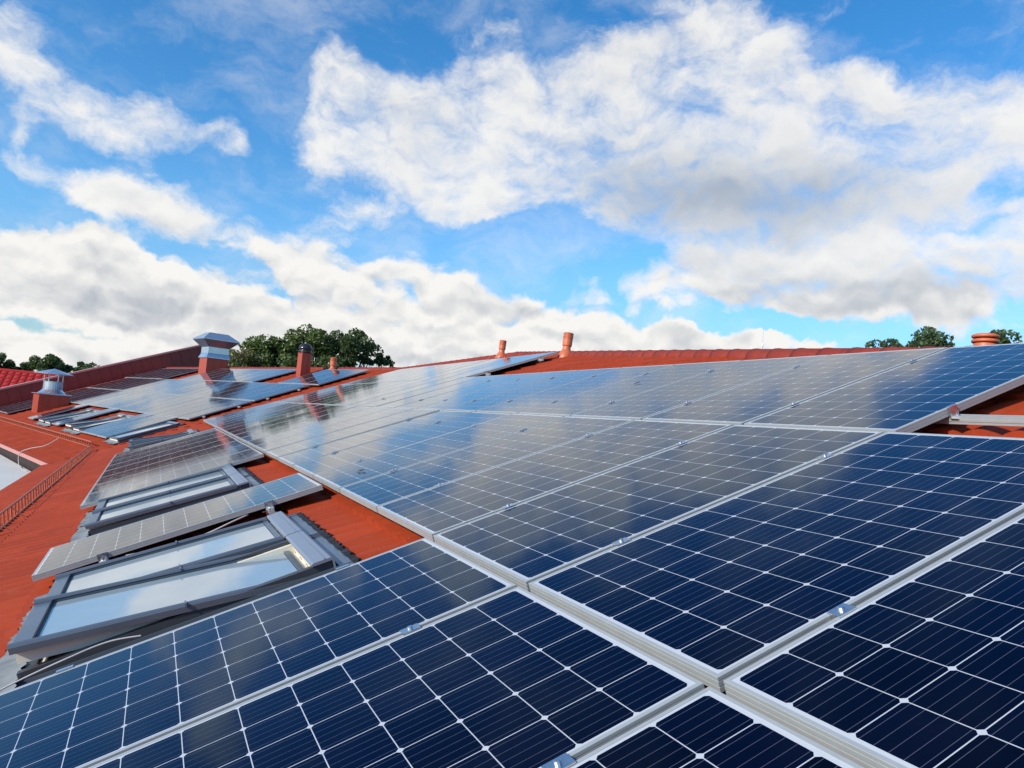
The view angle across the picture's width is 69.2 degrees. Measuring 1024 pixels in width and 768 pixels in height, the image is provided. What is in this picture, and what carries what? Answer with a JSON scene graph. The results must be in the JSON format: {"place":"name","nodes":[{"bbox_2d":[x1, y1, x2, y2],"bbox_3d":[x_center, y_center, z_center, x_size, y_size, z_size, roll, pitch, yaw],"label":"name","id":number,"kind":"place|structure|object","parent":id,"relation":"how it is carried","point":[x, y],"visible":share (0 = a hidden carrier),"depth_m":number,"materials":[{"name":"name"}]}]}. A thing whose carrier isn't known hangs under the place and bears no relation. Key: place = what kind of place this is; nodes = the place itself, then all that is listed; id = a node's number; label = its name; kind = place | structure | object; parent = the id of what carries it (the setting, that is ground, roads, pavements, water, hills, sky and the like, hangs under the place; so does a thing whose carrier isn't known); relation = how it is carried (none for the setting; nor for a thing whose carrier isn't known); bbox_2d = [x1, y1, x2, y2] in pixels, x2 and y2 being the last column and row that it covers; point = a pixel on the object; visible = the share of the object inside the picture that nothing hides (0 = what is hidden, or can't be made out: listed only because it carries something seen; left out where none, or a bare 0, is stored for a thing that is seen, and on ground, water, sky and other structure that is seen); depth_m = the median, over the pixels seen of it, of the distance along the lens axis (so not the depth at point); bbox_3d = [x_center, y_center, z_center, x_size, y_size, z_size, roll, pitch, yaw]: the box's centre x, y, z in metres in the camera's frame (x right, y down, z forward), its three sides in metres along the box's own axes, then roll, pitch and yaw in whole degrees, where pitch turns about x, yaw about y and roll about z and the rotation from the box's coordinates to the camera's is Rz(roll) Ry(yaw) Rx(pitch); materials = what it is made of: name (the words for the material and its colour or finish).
{"place":"outdoors","nodes":[
{"label":"outdoors","id":0,"kind":"place"},
{"bbox_2d":[0,0,1023,371],"label":"sky","id":1,"kind":"structure","parent":0,"point":[438,181],"materials":[{"name":"blue"}]},
{"label":"ground","id":2,"kind":"structure","parent":0,"visible":0},
{"bbox_2d":[0,455,30,489],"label":"flat roofed annex","id":3,"kind":"object","parent":2,"relation":"on","point":[11,471],"depth_m":20.94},
{"bbox_2d":[0,368,56,387],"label":"neighbouring house","id":4,"kind":"structure","parent":2,"relation":"on","point":[9,377],"depth_m":45.65,"materials":[{"name":"red tile"}]},
{"bbox_2d":[26,353,73,372],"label":"broadleaf tree","id":5,"kind":"object","parent":2,"relation":"on","point":[51,361],"visible":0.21,"depth_m":67.11,"materials":[{"name":"green plant"}]},
{"bbox_2d":[228,348,262,366],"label":"broadleaf tree","id":6,"kind":"object","parent":2,"relation":"on","point":[242,356],"visible":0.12,"depth_m":53.73,"materials":[{"name":"green plant"}]},
{"bbox_2d":[228,334,319,366],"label":"broadleaf tree","id":7,"kind":"object","parent":2,"relation":"on","point":[260,346],"visible":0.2,"depth_m":55.51,"materials":[{"name":"green plant"}]},
{"bbox_2d":[267,323,348,366],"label":"broadleaf tree","id":8,"kind":"object","parent":2,"relation":"on","point":[314,338],"visible":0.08,"depth_m":56.97,"materials":[{"name":"green plant"}]},
{"bbox_2d":[315,327,383,366],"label":"broadleaf tree","id":9,"kind":"object","parent":2,"relation":"on","point":[354,346],"visible":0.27,"depth_m":57.86,"materials":[{"name":"green plant"}]},
{"bbox_2d":[368,352,394,366],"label":"broadleaf tree","id":10,"kind":"object","parent":2,"relation":"on","point":[380,360],"visible":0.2,"depth_m":60.84,"materials":[{"name":"green plant"}]},
{"bbox_2d":[0,332,1023,694],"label":"tiled building","id":11,"kind":"structure","parent":2,"relation":"on","point":[160,588],"depth_m":5.64,"materials":[{"name":"tile"}]},
{"bbox_2d":[28,404,88,418],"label":"solar panel","id":12,"kind":"object","parent":11,"relation":"on","point":[58,411],"visible":1,"depth_m":30.19,"materials":[{"name":"glass"}]},
{"bbox_2d":[41,409,100,426],"bbox_3d":[-16.553,1.468,28.098,2.057,0.686,1.060,-19,14,-41],"label":"roof window","id":13,"kind":"structure","parent":11,"relation":"in","point":[48,422],"depth_m":27.81,"materials":[{"name":"grey metal"}]},
{"bbox_2d":[52,408,118,425],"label":"solar panel","id":14,"kind":"object","parent":11,"relation":"on","point":[85,416],"visible":1,"depth_m":27.14,"materials":[{"name":"glass"}]},
{"bbox_2d":[60,413,129,431],"bbox_3d":[-14.375,1.488,25.754,2.057,0.762,1.060,-19,14,-41],"label":"roof window","id":15,"kind":"structure","parent":11,"relation":"in","point":[76,423],"depth_m":25.52,"materials":[{"name":"grey metal"}]},
{"bbox_2d":[68,415,134,434],"bbox_3d":[-13.685,1.540,25.030,2.057,0.686,1.060,-19,14,-41],"label":"roof window","id":16,"kind":"structure","parent":11,"relation":"in","point":[76,429],"depth_m":24.77,"materials":[{"name":"grey metal"}]},
{"bbox_2d":[80,413,153,433],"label":"solar panel","id":17,"kind":"object","parent":11,"relation":"on","point":[110,424],"visible":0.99,"depth_m":24.15,"materials":[{"name":"glass"}]},
{"bbox_2d":[88,415,162,435],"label":"solar panel","id":18,"kind":"object","parent":11,"relation":"on","point":[118,426],"visible":0.94,"depth_m":23.40,"materials":[{"name":"glass"}]},
{"bbox_2d":[97,416,175,437],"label":"solar panel","id":19,"kind":"object","parent":11,"relation":"on","point":[139,425],"visible":1,"depth_m":22.67,"materials":[{"name":"glass"}]},
{"bbox_2d":[103,421,185,444],"bbox_3d":[-10.816,1.628,21.964,2.057,0.655,1.060,-19,14,-41],"label":"roof window","id":20,"kind":"structure","parent":11,"relation":"in","point":[122,437],"depth_m":21.72,"materials":[{"name":"grey metal"}]},
{"bbox_2d":[122,430,199,451],"bbox_3d":[-7.977,1.531,17.027,1.687,0.661,1.050,-16,6,-25],"label":"roof window","id":21,"kind":"structure","parent":11,"relation":"in","point":[133,446],"depth_m":16.77,"materials":[{"name":"grey metal"}]},
{"bbox_2d":[79,466,252,526],"bbox_3d":[-3.644,1.390,8.010,1.687,0.643,1.060,-16,6,-25],"label":"roof window","id":22,"kind":"structure","parent":11,"relation":"in","point":[230,470],"depth_m":8.11,"materials":[{"name":"grey metal"}]},
{"bbox_2d":[69,473,263,541],"bbox_3d":[-3.255,1.377,7.199,1.687,0.643,1.060,-16,6,-25],"label":"roof window","id":23,"kind":"structure","parent":11,"relation":"in","point":[116,516],"depth_m":6.99,"materials":[{"name":"grey metal"}]},
{"bbox_2d":[8,511,326,642],"bbox_3d":[-2.005,1.328,4.594,1.687,0.655,1.000,-16,6,-25],"label":"roof window","id":24,"kind":"structure","parent":11,"relation":"in","point":[253,535],"depth_m":4.64,"materials":[{"name":"grey metal"}]},
{"bbox_2d":[0,531,360,693],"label":"roof window","id":25,"kind":"structure","parent":11,"relation":"in","point":[153,605],"depth_m":3.64,"materials":[{"name":"clear glass"}]},
{"bbox_2d":[262,506,274,515],"bbox_3d":[-2.036,0.976,5.999,0.075,0.093,1.170,-16,6,-25],"label":"mounting rail","id":26,"kind":"object","parent":11,"relation":"on","point":[271,511],"visible":0.33,"depth_m":5.49,"materials":[{"name":"metal"}]},
{"bbox_2d":[31,473,322,581],"bbox_3d":[-2.513,1.061,5.733,1.956,0.081,1.038,-16,6,-25],"label":"solar panel","id":27,"kind":"object","parent":26,"relation":"on","point":[102,546],"visible":0.91,"depth_m":5.58,"materials":[{"name":"glass"}]},
{"bbox_2d":[242,369,295,381],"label":"solar panel","id":28,"kind":"object","parent":11,"relation":"on","point":[264,377],"visible":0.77,"depth_m":29.55,"materials":[{"name":"glass"}]},
{"bbox_2d":[278,369,339,383],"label":"solar panel","id":29,"kind":"object","parent":11,"relation":"on","point":[289,381],"visible":0.91,"depth_m":27.36,"materials":[{"name":"glass"}]},
{"bbox_2d":[291,370,350,383],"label":"solar panel","id":30,"kind":"object","parent":11,"relation":"on","point":[311,379],"visible":0.84,"depth_m":26.54,"materials":[{"name":"glass"}]},
{"bbox_2d":[305,369,368,384],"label":"solar panel","id":31,"kind":"object","parent":11,"relation":"on","point":[335,377],"visible":0.98,"depth_m":25.75,"materials":[{"name":"glass"}]},
{"bbox_2d":[529,358,543,362],"bbox_3d":[-1.703,-0.347,18.646,0.075,0.093,10.500,-16,6,-25],"label":"mounting rail","id":32,"kind":"object","parent":11,"relation":"on","point":[536,360],"visible":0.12,"depth_m":14.03,"materials":[{"name":"metal"}]},
{"bbox_2d":[388,361,472,381],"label":"solar panel","id":33,"kind":"object","parent":32,"relation":"on","point":[427,372],"visible":0.52,"depth_m":17.89,"materials":[{"name":"glass"}]},
{"bbox_2d":[401,359,490,380],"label":"solar panel","id":34,"kind":"object","parent":32,"relation":"on","point":[441,371],"visible":0.61,"depth_m":16.95,"materials":[{"name":"glass"}]},
{"bbox_2d":[416,357,508,379],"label":"solar panel","id":35,"kind":"object","parent":32,"relation":"on","point":[458,369],"visible":0.62,"depth_m":16.06,"materials":[{"name":"glass"}]},
{"bbox_2d":[431,355,528,378],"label":"solar panel","id":36,"kind":"object","parent":32,"relation":"on","point":[476,368],"visible":0.65,"depth_m":15.14,"materials":[{"name":"glass"}]},
{"bbox_2d":[449,352,556,377],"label":"solar panel","id":37,"kind":"object","parent":32,"relation":"on","point":[487,370],"visible":0.92,"depth_m":14.05,"materials":[{"name":"glass"}]},
{"bbox_2d":[934,414,1023,425],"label":"mounting rail","id":38,"kind":"object","parent":11,"relation":"attached to","point":[995,420],"depth_m":3.49,"materials":[{"name":"metal"}]},
{"bbox_2d":[306,381,396,403],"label":"solar panel","id":39,"kind":"object","parent":38,"relation":"on","point":[350,392],"visible":0.71,"depth_m":17.10,"materials":[{"name":"glass"}]},
{"bbox_2d":[314,381,407,404],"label":"solar panel","id":40,"kind":"object","parent":38,"relation":"on","point":[358,393],"visible":0.56,"depth_m":16.16,"materials":[{"name":"glass"}]},
{"bbox_2d":[324,380,422,404],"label":"solar panel","id":41,"kind":"object","parent":38,"relation":"on","point":[371,392],"visible":0.6,"depth_m":15.26,"materials":[{"name":"glass"}]},
{"bbox_2d":[334,379,440,404],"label":"solar panel","id":42,"kind":"object","parent":38,"relation":"on","point":[386,392],"visible":0.64,"depth_m":14.34,"materials":[{"name":"glass"}]},
{"bbox_2d":[347,377,462,405],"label":"solar panel","id":43,"kind":"object","parent":38,"relation":"on","point":[396,393],"visible":0.63,"depth_m":13.41,"materials":[{"name":"glass"}]},
{"bbox_2d":[360,376,483,406],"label":"solar panel","id":44,"kind":"object","parent":38,"relation":"on","point":[415,393],"visible":0.67,"depth_m":12.49,"materials":[{"name":"glass"}]},
{"bbox_2d":[376,374,510,407],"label":"solar panel","id":45,"kind":"object","parent":38,"relation":"on","point":[401,402],"visible":0.73,"depth_m":11.59,"materials":[{"name":"glass"}]},
{"bbox_2d":[395,372,541,408],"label":"solar panel","id":46,"kind":"object","parent":38,"relation":"on","point":[458,392],"visible":0.77,"depth_m":10.68,"materials":[{"name":"glass"}]},
{"bbox_2d":[417,370,577,409],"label":"solar panel","id":47,"kind":"object","parent":38,"relation":"on","point":[487,392],"visible":0.77,"depth_m":9.76,"materials":[{"name":"glass"}]},
{"bbox_2d":[443,368,618,411],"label":"solar panel","id":48,"kind":"object","parent":38,"relation":"on","point":[512,394],"visible":0.78,"depth_m":8.84,"materials":[{"name":"glass"}]},
{"bbox_2d":[476,364,674,413],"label":"solar panel","id":49,"kind":"object","parent":38,"relation":"on","point":[521,404],"visible":0.83,"depth_m":7.92,"materials":[{"name":"glass"}]},
{"bbox_2d":[517,360,741,415],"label":"solar panel","id":50,"kind":"object","parent":38,"relation":"on","point":[594,398],"visible":0.77,"depth_m":7.00,"materials":[{"name":"glass"}]},
{"bbox_2d":[570,355,828,419],"bbox_3d":[1.565,0.028,6.142,1.956,0.065,1.023,-16,6,-25],"label":"solar panel","id":51,"kind":"object","parent":38,"relation":"on","point":[640,406],"visible":0.77,"depth_m":6.08,"materials":[{"name":"glass"}]},
{"bbox_2d":[642,347,947,424],"bbox_3d":[2.002,0.011,5.230,1.956,0.064,1.023,-16,6,-25],"label":"solar panel","id":52,"kind":"object","parent":38,"relation":"on","point":[753,400],"visible":0.81,"depth_m":5.15,"materials":[{"name":"glass"}]},
{"bbox_2d":[744,343,1023,432],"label":"solar panel","id":53,"kind":"object","parent":38,"relation":"on","point":[912,396],"visible":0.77,"depth_m":4.17,"materials":[{"name":"glass"}]},
{"bbox_3d":[-6.039,1.361,11.820,0.075,0.093,8.200,-16,6,-25],"label":"rail","id":54,"kind":"object","parent":11,"relation":"on","visible":0},
{"bbox_2d":[114,428,217,456],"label":"solar panel","id":55,"kind":"object","parent":54,"relation":"on","point":[165,442],"visible":0.69,"depth_m":15.19,"materials":[{"name":"glass"}]},
{"bbox_2d":[111,430,221,460],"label":"solar panel","id":56,"kind":"object","parent":54,"relation":"on","point":[165,445],"visible":0.72,"depth_m":14.28,"materials":[{"name":"glass"}]},
{"bbox_2d":[103,434,230,471],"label":"solar panel","id":57,"kind":"object","parent":54,"relation":"on","point":[151,456],"visible":0.74,"depth_m":12.45,"materials":[{"name":"glass"}]},
{"bbox_2d":[108,432,225,465],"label":"solar panel","id":58,"kind":"object","parent":54,"relation":"on","point":[165,448],"visible":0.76,"depth_m":13.36,"materials":[{"name":"glass"}]},
{"bbox_2d":[99,437,236,477],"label":"solar panel","id":59,"kind":"object","parent":54,"relation":"on","point":[167,457],"visible":0.79,"depth_m":11.55,"materials":[{"name":"glass"}]},
{"bbox_2d":[94,440,243,485],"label":"solar panel","id":60,"kind":"object","parent":54,"relation":"on","point":[105,479],"visible":0.77,"depth_m":10.65,"materials":[{"name":"glass"}]},
{"bbox_2d":[88,444,252,494],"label":"solar panel","id":61,"kind":"object","parent":54,"relation":"on","point":[164,469],"visible":0.8,"depth_m":9.73,"materials":[{"name":"glass"}]},
{"bbox_2d":[80,448,263,508],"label":"solar panel","id":62,"kind":"object","parent":54,"relation":"on","point":[90,500],"visible":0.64,"depth_m":8.77,"materials":[{"name":"glass"}]},
{"bbox_3d":[-15.558,0.574,30.813,0.075,0.093,20.520,-19,14,-41],"label":"rail","id":63,"kind":"object","parent":11,"relation":"on","visible":0},
{"bbox_2d":[128,395,192,411],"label":"solar panel","id":64,"kind":"object","parent":63,"relation":"on","point":[157,404],"visible":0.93,"depth_m":27.07,"materials":[{"name":"glass"}]},
{"bbox_2d":[137,396,202,412],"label":"solar panel","id":65,"kind":"object","parent":63,"relation":"on","point":[169,404],"visible":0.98,"depth_m":26.33,"materials":[{"name":"glass"}]},
{"bbox_2d":[146,397,212,414],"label":"solar panel","id":66,"kind":"object","parent":63,"relation":"on","point":[154,412],"visible":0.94,"depth_m":25.59,"materials":[{"name":"glass"}]},
{"bbox_2d":[156,398,224,415],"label":"solar panel","id":67,"kind":"object","parent":63,"relation":"on","point":[191,406],"visible":0.92,"depth_m":24.87,"materials":[{"name":"glass"}]},
{"bbox_2d":[166,399,236,417],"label":"solar panel","id":68,"kind":"object","parent":63,"relation":"on","point":[197,409],"visible":0.88,"depth_m":24.10,"materials":[{"name":"glass"}]},
{"bbox_2d":[177,400,251,419],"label":"solar panel","id":69,"kind":"object","parent":63,"relation":"on","point":[190,416],"visible":1,"depth_m":23.30,"materials":[{"name":"glass"}]},
{"bbox_3d":[-16.357,0.856,30.073,0.075,0.093,20.520,-19,14,-41],"label":"rail","id":70,"kind":"object","parent":11,"relation":"on","visible":0},
{"bbox_2d":[120,395,183,410],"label":"solar panel","id":71,"kind":"object","parent":70,"relation":"on","point":[149,402],"visible":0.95,"depth_m":27.82,"materials":[{"name":"glass"}]},
{"label":"rail","id":72,"kind":"object","parent":11,"relation":"on","visible":0},
{"bbox_2d":[197,382,258,396],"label":"solar panel","id":73,"kind":"object","parent":72,"relation":"on","point":[225,389],"visible":0.8,"depth_m":27.74,"materials":[{"name":"glass"}]},
{"bbox_2d":[207,382,268,397],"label":"solar panel","id":74,"kind":"object","parent":72,"relation":"on","point":[235,390],"visible":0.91,"depth_m":26.98,"materials":[{"name":"glass"}]},
{"bbox_2d":[217,383,282,398],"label":"solar panel","id":75,"kind":"object","parent":72,"relation":"on","point":[246,391],"visible":0.86,"depth_m":26.23,"materials":[{"name":"glass"}]},
{"bbox_2d":[229,383,294,399],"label":"solar panel","id":76,"kind":"object","parent":72,"relation":"on","point":[254,393],"visible":0.85,"depth_m":25.50,"materials":[{"name":"glass"}]},
{"bbox_2d":[242,384,310,400],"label":"solar panel","id":77,"kind":"object","parent":72,"relation":"on","point":[275,392],"visible":0.98,"depth_m":24.70,"materials":[{"name":"glass"}]},
{"bbox_2d":[865,338,905,347],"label":"broadleaf tree","id":78,"kind":"object","parent":2,"relation":"on","point":[883,343],"visible":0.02,"depth_m":40.62,"materials":[{"name":"green plant"}]},
{"bbox_2d":[905,325,954,346],"bbox_3d":[21.767,4.269,38.736,6.428,14.994,6.379,5,-3,1],"label":"broadleaf tree","id":79,"kind":"object","parent":2,"relation":"on","point":[932,337],"visible":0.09,"depth_m":39.10,"materials":[{"name":"green plant"}]},
{"bbox_2d":[989,329,1022,343],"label":"broadleaf tree","id":80,"kind":"object","parent":2,"relation":"on","point":[1003,339],"visible":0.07,"depth_m":37.48,"materials":[{"name":"green plant"}]},
{"bbox_3d":[-1.094,1.188,1.550,0.075,0.093,3.200,-16,6,-25],"label":"rail","id":81,"kind":"object","parent":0,"visible":0},
{"bbox_2d":[0,537,515,767],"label":"solar panel","id":82,"kind":"object","parent":81,"relation":"on","point":[99,710],"visible":0.92,"depth_m":2.64,"materials":[{"name":"glass"}]},
{"bbox_2d":[0,635,140,690],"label":"cable","id":83,"kind":"object","parent":82,"relation":"attached to","point":[68,658],"visible":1,"depth_m":2.99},
{"bbox_2d":[88,586,704,767],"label":"solar panel","id":84,"kind":"object","parent":81,"relation":"on","point":[518,677],"visible":0.94,"depth_m":1.98,"materials":[{"name":"glass"}]},
{"bbox_2d":[568,686,863,767],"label":"solar panel","id":85,"kind":"object","parent":81,"relation":"on","point":[709,727],"visible":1,"depth_m":1.54,"materials":[{"name":"glass"}]},
{"bbox_3d":[-3.296,0.826,10.594,0.075,0.093,23.600,-16,6,-25],"label":"rail","id":86,"kind":"object","parent":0,"visible":0},
{"bbox_2d":[213,403,303,427],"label":"solar panel","id":87,"kind":"object","parent":86,"relation":"on","point":[257,414],"visible":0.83,"depth_m":17.20,"materials":[{"name":"glass"}]},
{"bbox_2d":[220,404,321,431],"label":"solar panel","id":88,"kind":"object","parent":86,"relation":"on","point":[267,417],"visible":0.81,"depth_m":15.36,"materials":[{"name":"glass"}]},
{"bbox_2d":[224,404,330,434],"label":"solar panel","id":89,"kind":"object","parent":86,"relation":"on","point":[227,431],"visible":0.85,"depth_m":14.46,"materials":[{"name":"glass"}]},
{"bbox_2d":[234,405,356,439],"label":"solar panel","id":90,"kind":"object","parent":86,"relation":"on","point":[288,422],"visible":0.82,"depth_m":12.61,"materials":[{"name":"glass"}]},
{"bbox_2d":[240,406,370,443],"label":"solar panel","id":91,"kind":"object","parent":86,"relation":"on","point":[295,425],"visible":0.8,"depth_m":11.72,"materials":[{"name":"glass"}]},
{"bbox_2d":[247,407,388,448],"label":"solar panel","id":92,"kind":"object","parent":86,"relation":"on","point":[299,430],"visible":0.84,"depth_m":10.80,"materials":[{"name":"glass"}]},
{"bbox_2d":[255,408,410,453],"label":"solar panel","id":93,"kind":"object","parent":86,"relation":"on","point":[263,448],"visible":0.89,"depth_m":9.86,"materials":[{"name":"glass"}]},
{"bbox_2d":[265,409,439,459],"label":"solar panel","id":94,"kind":"object","parent":86,"relation":"on","point":[275,453],"visible":0.88,"depth_m":8.93,"materials":[{"name":"glass"}]},
{"bbox_2d":[278,410,471,467],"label":"solar panel","id":95,"kind":"object","parent":86,"relation":"on","point":[291,459],"visible":0.89,"depth_m":8.03,"materials":[{"name":"glass"}]},
{"bbox_2d":[293,412,509,478],"bbox_3d":[-1.054,0.554,7.172,1.956,0.064,1.023,-16,6,-25],"label":"solar panel","id":96,"kind":"object","parent":86,"relation":"on","point":[310,468],"visible":0.81,"depth_m":7.12,"materials":[{"name":"glass"}]},
{"bbox_2d":[313,413,563,492],"bbox_3d":[-0.616,0.537,6.259,1.956,0.064,1.023,-16,6,-25],"label":"solar panel","id":97,"kind":"object","parent":86,"relation":"on","point":[336,479],"visible":0.87,"depth_m":6.19,"materials":[{"name":"glass"}]},
{"bbox_2d":[339,416,633,512],"bbox_3d":[-0.178,0.523,5.347,1.956,0.064,1.023,-16,6,-25],"label":"solar panel","id":98,"kind":"object","parent":86,"relation":"on","point":[373,493],"visible":0.91,"depth_m":5.27,"materials":[{"name":"glass"}]},
{"bbox_2d":[377,420,732,541],"bbox_3d":[0.260,0.508,4.435,1.956,0.065,1.023,-16,6,-25],"label":"solar panel","id":99,"kind":"object","parent":86,"relation":"on","point":[429,513],"visible":0.85,"depth_m":4.34,"materials":[{"name":"glass"}]},
{"bbox_2d":[433,425,883,591],"bbox_3d":[0.698,0.493,3.523,1.956,0.064,1.023,-16,6,-25],"label":"solar panel","id":100,"kind":"object","parent":86,"relation":"on","point":[523,545],"visible":0.89,"depth_m":3.40,"materials":[{"name":"glass"}]},
{"bbox_2d":[528,432,1023,692],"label":"solar panel","id":101,"kind":"object","parent":86,"relation":"on","point":[714,596],"visible":0.92,"depth_m":2.42,"materials":[{"name":"glass"}]},
{"bbox_2d":[723,513,1023,767],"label":"solar panel","id":102,"kind":"object","parent":86,"relation":"on","point":[923,668],"visible":0.97,"depth_m":1.63,"materials":[{"name":"glass"}]},
{"bbox_3d":[-2.316,0.544,11.070,0.075,0.093,23.600,-16,6,-25],"label":"rail","id":103,"kind":"object","parent":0,"visible":0},
{"bbox_2d":[216,404,309,429],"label":"solar panel","id":104,"kind":"object","parent":103,"relation":"on","point":[255,417],"visible":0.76,"depth_m":16.30,"materials":[{"name":"glass"}]},
{"bbox_2d":[229,405,343,436],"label":"solar panel","id":105,"kind":"object","parent":103,"relation":"on","point":[233,433],"visible":0.78,"depth_m":13.54,"materials":[{"name":"glass"}]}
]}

